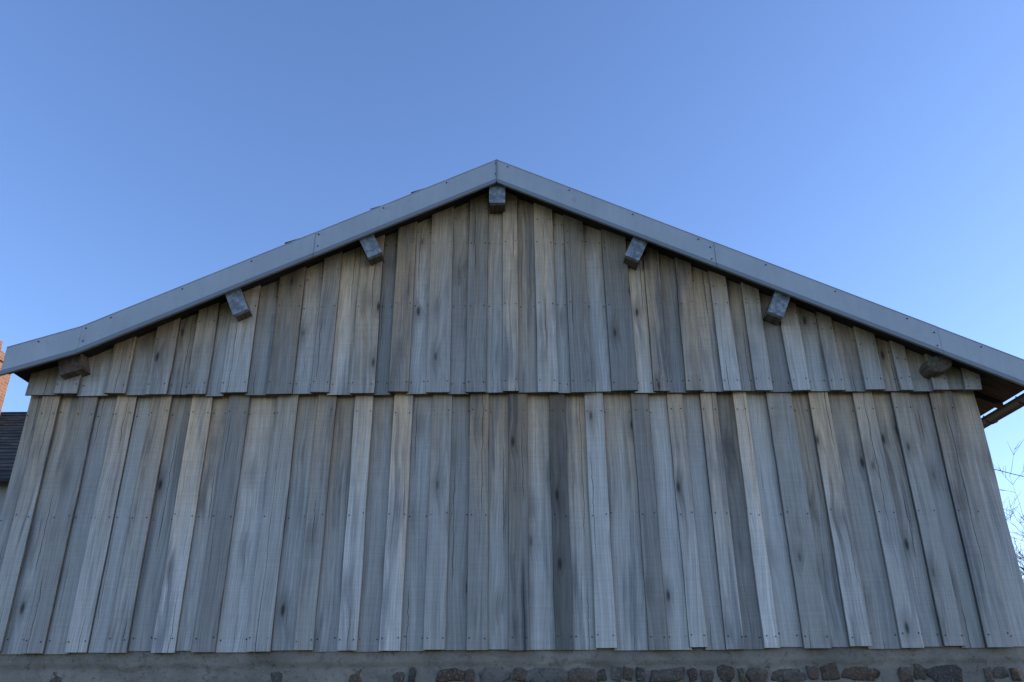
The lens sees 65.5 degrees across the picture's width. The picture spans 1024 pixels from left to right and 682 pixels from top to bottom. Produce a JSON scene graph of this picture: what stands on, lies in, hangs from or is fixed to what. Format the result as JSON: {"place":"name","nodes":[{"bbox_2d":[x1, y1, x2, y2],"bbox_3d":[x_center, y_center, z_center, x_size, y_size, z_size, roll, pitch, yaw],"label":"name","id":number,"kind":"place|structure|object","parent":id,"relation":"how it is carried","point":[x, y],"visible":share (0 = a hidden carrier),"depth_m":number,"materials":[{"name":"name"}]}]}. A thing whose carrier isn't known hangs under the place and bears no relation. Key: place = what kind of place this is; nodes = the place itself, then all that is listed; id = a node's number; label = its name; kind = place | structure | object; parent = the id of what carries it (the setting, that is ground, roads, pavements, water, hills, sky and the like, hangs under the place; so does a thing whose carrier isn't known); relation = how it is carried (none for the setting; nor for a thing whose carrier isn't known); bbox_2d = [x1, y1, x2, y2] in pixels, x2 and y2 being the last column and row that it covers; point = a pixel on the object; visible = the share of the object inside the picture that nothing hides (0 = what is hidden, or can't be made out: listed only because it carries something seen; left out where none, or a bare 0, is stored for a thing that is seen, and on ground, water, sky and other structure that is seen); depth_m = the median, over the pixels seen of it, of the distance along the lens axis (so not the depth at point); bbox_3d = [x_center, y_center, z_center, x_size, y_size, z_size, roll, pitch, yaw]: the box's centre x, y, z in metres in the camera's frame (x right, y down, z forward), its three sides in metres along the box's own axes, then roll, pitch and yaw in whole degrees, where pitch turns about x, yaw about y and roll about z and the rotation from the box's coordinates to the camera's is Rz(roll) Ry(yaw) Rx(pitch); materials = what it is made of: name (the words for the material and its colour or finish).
{"place":"outdoors","nodes":[
{"label":"outdoors","id":0,"kind":"place"},
{"bbox_2d":[0,481,8,516],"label":"walls","id":1,"kind":"structure","parent":0,"point":[3,487],"depth_m":12.43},
{"bbox_2d":[0,412,26,480],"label":"slate roof","id":2,"kind":"structure","parent":1,"relation":"on","point":[11,426],"depth_m":14.77,"materials":[{"name":"grey stone"}]},
{"bbox_2d":[0,350,10,413],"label":"brick chimney","id":3,"kind":"object","parent":2,"relation":"on","point":[4,381],"visible":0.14,"depth_m":16.40,"materials":[{"name":"brick"}]},
{"bbox_2d":[0,0,1023,577],"label":"sky","id":4,"kind":"structure","parent":0,"point":[871,150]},
{"label":"ground","id":5,"kind":"structure","parent":0,"visible":0},
{"bbox_2d":[0,646,1023,681],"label":"mortar base wall","id":6,"kind":"structure","parent":5,"relation":"on","point":[289,665],"depth_m":6.99,"materials":[{"name":"grey concrete"}]},
{"bbox_2d":[0,390,1023,653],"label":"cladding boards","id":7,"kind":"object","parent":6,"relation":"on","point":[850,546],"visible":1,"depth_m":7.43,"materials":[{"name":"grey wood"}]},
{"bbox_2d":[0,204,1011,642],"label":"cladding nails","id":8,"kind":"object","parent":7,"relation":"attached to","point":[490,412],"visible":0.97,"depth_m":7.86,"materials":[{"name":"metal"}]},
{"bbox_2d":[50,663,1021,681],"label":"rubble stones","id":9,"kind":"object","parent":5,"relation":"on","point":[941,673],"visible":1,"depth_m":6.93,"materials":[{"name":"stone"}]},
{"bbox_2d":[981,393,1023,428],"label":"gutter and downpipe","id":10,"kind":"object","parent":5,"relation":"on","point":[1016,403],"visible":0.07,"depth_m":8.20,"materials":[{"name":"wood"}]},
{"bbox_2d":[994,441,1023,581],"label":"bare tree","id":11,"kind":"object","parent":5,"relation":"on","point":[1019,557],"visible":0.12,"depth_m":21.25,"materials":[{"name":"brown plant"}]},
{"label":"side base walls","id":12,"kind":"object","parent":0,"visible":0},
{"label":"side cladding boards","id":13,"kind":"object","parent":12,"relation":"on","visible":0},
{"bbox_2d":[14,188,1023,415],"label":"roof deck","id":14,"kind":"structure","parent":13,"relation":"on","point":[996,388],"depth_m":8.24,"materials":[{"name":"wood"}]},
{"bbox_2d":[58,205,780,379],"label":"purlin ends","id":15,"kind":"object","parent":14,"relation":"on","point":[73,366],"visible":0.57,"depth_m":8.05,"materials":[{"name":"wood"}]},
{"bbox_2d":[225,182,790,318],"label":"purlin metal caps","id":16,"kind":"object","parent":15,"relation":"attached to","point":[372,250],"visible":0.91,"depth_m":8.29,"materials":[{"name":"grey metal"}]},
{"bbox_2d":[25,192,981,396],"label":"cladding boards","id":17,"kind":"object","parent":14,"relation":"attached to","point":[627,337],"visible":0.96,"depth_m":8.13,"materials":[{"name":"grey wood"}]},
{"bbox_2d":[0,179,1023,385],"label":"fascia drip edge","id":18,"kind":"object","parent":14,"relation":"attached to","point":[546,200],"visible":1,"depth_m":8.07,"materials":[{"name":"grey metal"}]},
{"bbox_2d":[1,160,1023,380],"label":"fascia boards","id":19,"kind":"object","parent":14,"relation":"attached to","point":[72,339],"visible":1,"depth_m":8.13,"materials":[{"name":"grey wood"}]},
{"bbox_2d":[38,163,981,346],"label":"fascia screws","id":20,"kind":"object","parent":19,"relation":"attached to","point":[446,182],"visible":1,"depth_m":8.19,"materials":[{"name":"grey metal"}]},
{"bbox_2d":[7,160,1023,359],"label":"verge flashing","id":21,"kind":"object","parent":14,"relation":"attached to","point":[550,180],"visible":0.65,"depth_m":8.19,"materials":[{"name":"metal"}]},
{"bbox_2d":[10,180,1023,387],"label":"barge rafter","id":22,"kind":"object","parent":14,"relation":"on","point":[548,204],"visible":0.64,"depth_m":8.16,"materials":[{"name":"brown wood"}]},
{"bbox_2d":[919,355,951,378],"bbox_3d":[4.206,0.289,7.979,0.266,0.200,0.365,0,-24,0],"label":"eave log","id":23,"kind":"object","parent":14,"relation":"on","point":[936,365],"visible":0.8,"depth_m":7.82,"materials":[{"name":"brown wood"}]},
{"bbox_2d":[974,391,1003,408],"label":"rafter tails","id":24,"kind":"object","parent":14,"relation":"attached to","point":[987,400],"visible":0.01,"depth_m":8.16,"materials":[{"name":"brown wood"}]}
]}

